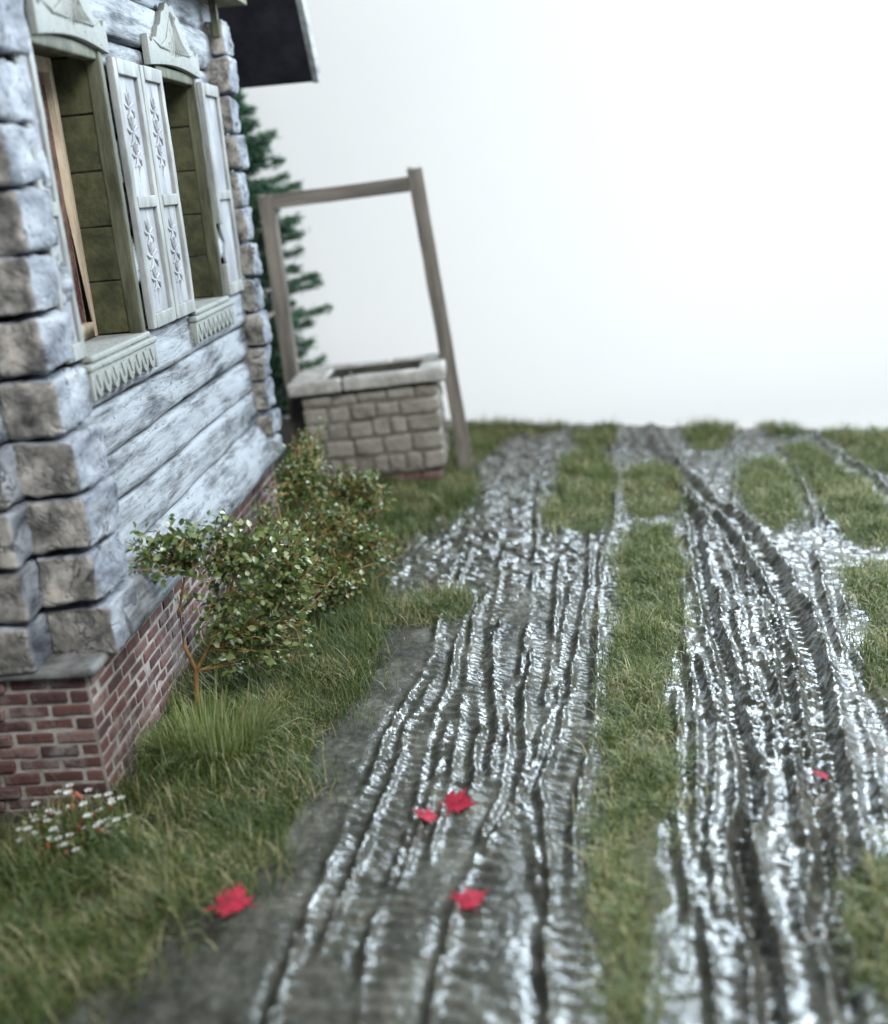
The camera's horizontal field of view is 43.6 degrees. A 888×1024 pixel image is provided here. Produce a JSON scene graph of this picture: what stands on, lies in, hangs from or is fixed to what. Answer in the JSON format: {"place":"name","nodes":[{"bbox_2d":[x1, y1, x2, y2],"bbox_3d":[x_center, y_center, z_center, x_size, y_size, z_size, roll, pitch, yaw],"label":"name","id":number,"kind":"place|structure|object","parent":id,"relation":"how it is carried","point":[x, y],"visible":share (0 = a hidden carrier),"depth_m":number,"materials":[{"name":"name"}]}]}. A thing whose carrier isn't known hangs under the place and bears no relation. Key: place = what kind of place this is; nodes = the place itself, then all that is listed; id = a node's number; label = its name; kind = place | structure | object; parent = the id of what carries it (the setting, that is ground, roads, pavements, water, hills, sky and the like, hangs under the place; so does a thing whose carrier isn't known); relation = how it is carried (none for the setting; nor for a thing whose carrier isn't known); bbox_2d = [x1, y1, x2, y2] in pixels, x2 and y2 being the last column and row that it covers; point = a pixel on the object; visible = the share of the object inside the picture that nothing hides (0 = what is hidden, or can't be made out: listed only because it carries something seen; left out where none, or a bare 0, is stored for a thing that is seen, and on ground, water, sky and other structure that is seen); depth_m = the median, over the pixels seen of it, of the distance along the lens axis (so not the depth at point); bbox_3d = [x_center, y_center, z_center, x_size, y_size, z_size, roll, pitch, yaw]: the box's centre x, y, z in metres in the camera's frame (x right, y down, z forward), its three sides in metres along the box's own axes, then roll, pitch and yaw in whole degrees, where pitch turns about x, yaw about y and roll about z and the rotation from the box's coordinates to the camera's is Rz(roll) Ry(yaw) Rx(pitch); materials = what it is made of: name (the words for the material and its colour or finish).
{"place":"outdoors","nodes":[
{"label":"outdoors","id":0,"kind":"place"},
{"bbox_2d":[0,417,887,1023],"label":"muddy ground","id":1,"kind":"structure","parent":0,"point":[486,705],"depth_m":4.76,"materials":[{"name":"grey soil"}]},
{"bbox_2d":[14,783,135,856],"bbox_3d":[-1.573,1.290,4.705,0.514,0.284,0.340,-4,17,5],"label":"flower clump","id":2,"kind":"object","parent":1,"relation":"on","point":[84,818],"visible":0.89,"depth_m":4.70,"materials":[{"name":"white plant"}]},
{"bbox_2d":[0,0,319,815],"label":"log cabin","id":3,"kind":"object","parent":1,"relation":"on","point":[136,382],"visible":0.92,"depth_m":5.50,"materials":[{"name":"wood"}]},
{"bbox_2d":[28,27,158,401],"bbox_3d":[-1.774,-1.372,5.199,0.379,1.575,0.961,-4,17,5],"label":"window","id":4,"kind":"structure","parent":3,"relation":"in","point":[75,85],"depth_m":5.50,"materials":[{"name":"paint"}]},
{"bbox_2d":[149,65,234,343],"bbox_3d":[-1.675,-1.873,6.825,0.380,1.575,0.932,-4,17,5],"label":"window","id":5,"kind":"structure","parent":3,"relation":"in","point":[214,313],"depth_m":7.12,"materials":[{"name":"paint"}]},
{"bbox_2d":[119,649,309,787],"bbox_3d":[-1.104,0.922,5.287,0.951,0.599,0.926,-4,17,5],"label":"grass tuft","id":6,"kind":"object","parent":1,"relation":"on","point":[220,741],"visible":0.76,"depth_m":5.30,"materials":[{"name":"green plant"}]},
{"bbox_2d":[125,505,333,713],"bbox_3d":[-1.034,0.514,5.582,1.009,1.164,0.523,-11,18,-19],"label":"leafy shrub","id":7,"kind":"object","parent":1,"relation":"on","point":[288,569],"visible":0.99,"depth_m":5.52,"materials":[{"name":"green plant"}]},
{"bbox_2d":[0,452,490,1023],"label":"verge grass","id":8,"kind":"structure","parent":1,"relation":"on","point":[174,872],"depth_m":4.85,"materials":[{"name":"green plant"}]},
{"bbox_2d":[204,880,259,917],"bbox_3d":[-0.786,1.453,4.180,0.203,0.045,0.179,-4,17,5],"label":"maple leaf","id":9,"kind":"object","parent":8,"relation":"on","point":[238,902],"visible":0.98,"depth_m":4.16,"materials":[{"name":"red plant"}]},
{"bbox_2d":[230,89,332,417],"bbox_3d":[-1.926,-2.215,10.456,1.682,3.801,1.813,-4,17,5],"label":"conifer tree","id":10,"kind":"object","parent":1,"relation":"on","point":[258,148],"visible":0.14,"depth_m":10.35,"materials":[{"name":"green plant"}]},
{"bbox_2d":[250,416,405,621],"bbox_3d":[-0.763,0.083,7.247,0.960,0.994,2.451,-4,17,5],"label":"rambling bush","id":11,"kind":"object","parent":1,"relation":"on","point":[303,477],"visible":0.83,"depth_m":7.42,"materials":[{"name":"green plant"}]},
{"bbox_2d":[257,167,473,489],"bbox_3d":[-0.689,-1.510,9.680,1.612,2.760,0.856,-6,17,4],"label":"stone well","id":12,"kind":"object","parent":1,"relation":"on","point":[386,415],"visible":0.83,"depth_m":9.57,"materials":[{"name":"stone"}]},
{"bbox_2d":[412,808,438,822],"bbox_3d":[-0.078,1.273,4.668,0.116,0.029,0.116,-4,17,5],"label":"maple leaf","id":13,"kind":"object","parent":1,"relation":"on","point":[428,815],"visible":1,"depth_m":4.66,"materials":[{"name":"red plant"}]},
{"bbox_2d":[371,575,489,627],"bbox_3d":[-0.080,0.516,7.008,0.809,0.240,0.805,-4,17,5],"label":"grass patch","id":14,"kind":"object","parent":1,"relation":"on","point":[432,606],"visible":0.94,"depth_m":6.96,"materials":[{"name":"green plant"}]},
{"bbox_2d":[438,787,478,815],"bbox_3d":[0.047,1.243,4.760,0.163,0.059,0.158,-10,18,-18],"label":"maple leaf","id":15,"kind":"object","parent":1,"relation":"on","point":[458,802],"visible":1,"depth_m":4.75,"materials":[{"name":"red plant"}]},
{"bbox_2d":[447,885,489,912],"bbox_3d":[0.083,1.432,4.122,0.141,0.030,0.130,2,18,22],"label":"maple leaf","id":16,"kind":"object","parent":1,"relation":"on","point":[473,899],"visible":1,"depth_m":4.12,"materials":[{"name":"red plant"}]},
{"bbox_2d":[446,411,568,470],"bbox_3d":[0.615,-0.757,11.033,1.390,0.267,2.288,-4,17,5],"label":"grass patch","id":17,"kind":"object","parent":1,"relation":"on","point":[479,442],"visible":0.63,"depth_m":11.46,"materials":[{"name":"green plant"}]},
{"bbox_2d":[532,435,628,537],"bbox_3d":[1.138,-0.260,9.303,0.874,0.266,2.653,-4,17,5],"label":"grass patch","id":18,"kind":"object","parent":1,"relation":"on","point":[602,480],"visible":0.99,"depth_m":9.09,"materials":[{"name":"green plant"}]},
{"bbox_2d":[567,413,623,449],"bbox_3d":[1.496,-0.802,11.012,0.651,0.210,1.122,-4,17,5],"label":"grass patch","id":19,"kind":"object","parent":1,"relation":"on","point":[601,436],"visible":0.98,"depth_m":10.97,"materials":[{"name":"green plant"}]},
{"bbox_2d":[556,512,727,1023],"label":"grass strip","id":20,"kind":"object","parent":1,"relation":"on","point":[640,672],"depth_m":5.01,"materials":[{"name":"green plant"}]},
{"bbox_2d":[611,455,699,521],"bbox_3d":[1.727,-0.221,9.045,0.788,0.326,1.787,-4,17,5],"label":"grass patch","id":21,"kind":"object","parent":1,"relation":"on","point":[645,505],"visible":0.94,"depth_m":9.08,"materials":[{"name":"green plant"}]},
{"bbox_2d":[674,413,745,453],"bbox_3d":[2.569,-0.826,10.655,0.751,0.287,1.348,-4,17,5],"label":"grass patch","id":22,"kind":"object","parent":1,"relation":"on","point":[703,429],"visible":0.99,"depth_m":10.67,"materials":[{"name":"green plant"}]},
{"bbox_2d":[721,441,818,531],"bbox_3d":[2.607,-0.244,8.817,0.769,0.253,2.211,-4,17,5],"label":"grass patch","id":23,"kind":"object","parent":1,"relation":"on","point":[782,500],"visible":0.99,"depth_m":8.72,"materials":[{"name":"green plant"}]},
{"bbox_2d":[754,414,819,436],"bbox_3d":[3.275,-0.853,10.633,0.570,0.209,0.661,-4,17,5],"label":"grass patch","id":24,"kind":"object","parent":1,"relation":"on","point":[772,426],"visible":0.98,"depth_m":10.64,"materials":[{"name":"green plant"}]},
{"bbox_2d":[812,771,828,780],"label":"maple leaf","id":25,"kind":"object","parent":1,"relation":"on","point":[822,775],"visible":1,"depth_m":4.81,"materials":[{"name":"red plant"}]},
{"bbox_2d":[771,434,887,553],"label":"grass patch","id":26,"kind":"object","parent":1,"relation":"on","point":[851,495],"visible":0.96,"depth_m":8.45,"materials":[{"name":"green plant"}]},
{"bbox_2d":[811,419,887,477],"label":"grass patch","id":27,"kind":"object","parent":1,"relation":"on","point":[880,436],"visible":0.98,"depth_m":9.88,"materials":[{"name":"green plant"}]},
{"bbox_2d":[814,805,887,1023],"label":"grass patch","id":28,"kind":"object","parent":1,"relation":"on","point":[864,925],"visible":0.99,"depth_m":3.83,"materials":[{"name":"green plant"}]},
{"bbox_2d":[816,550,887,727],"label":"grass patch","id":29,"kind":"object","parent":1,"relation":"on","point":[872,587],"visible":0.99,"depth_m":6.44,"materials":[{"name":"green plant"}]},
{"bbox_2d":[240,0,887,431],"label":"backdrop","id":30,"kind":"structure","parent":0,"point":[664,212],"depth_m":15.12,"materials":[{"name":"white paper"}]}
]}

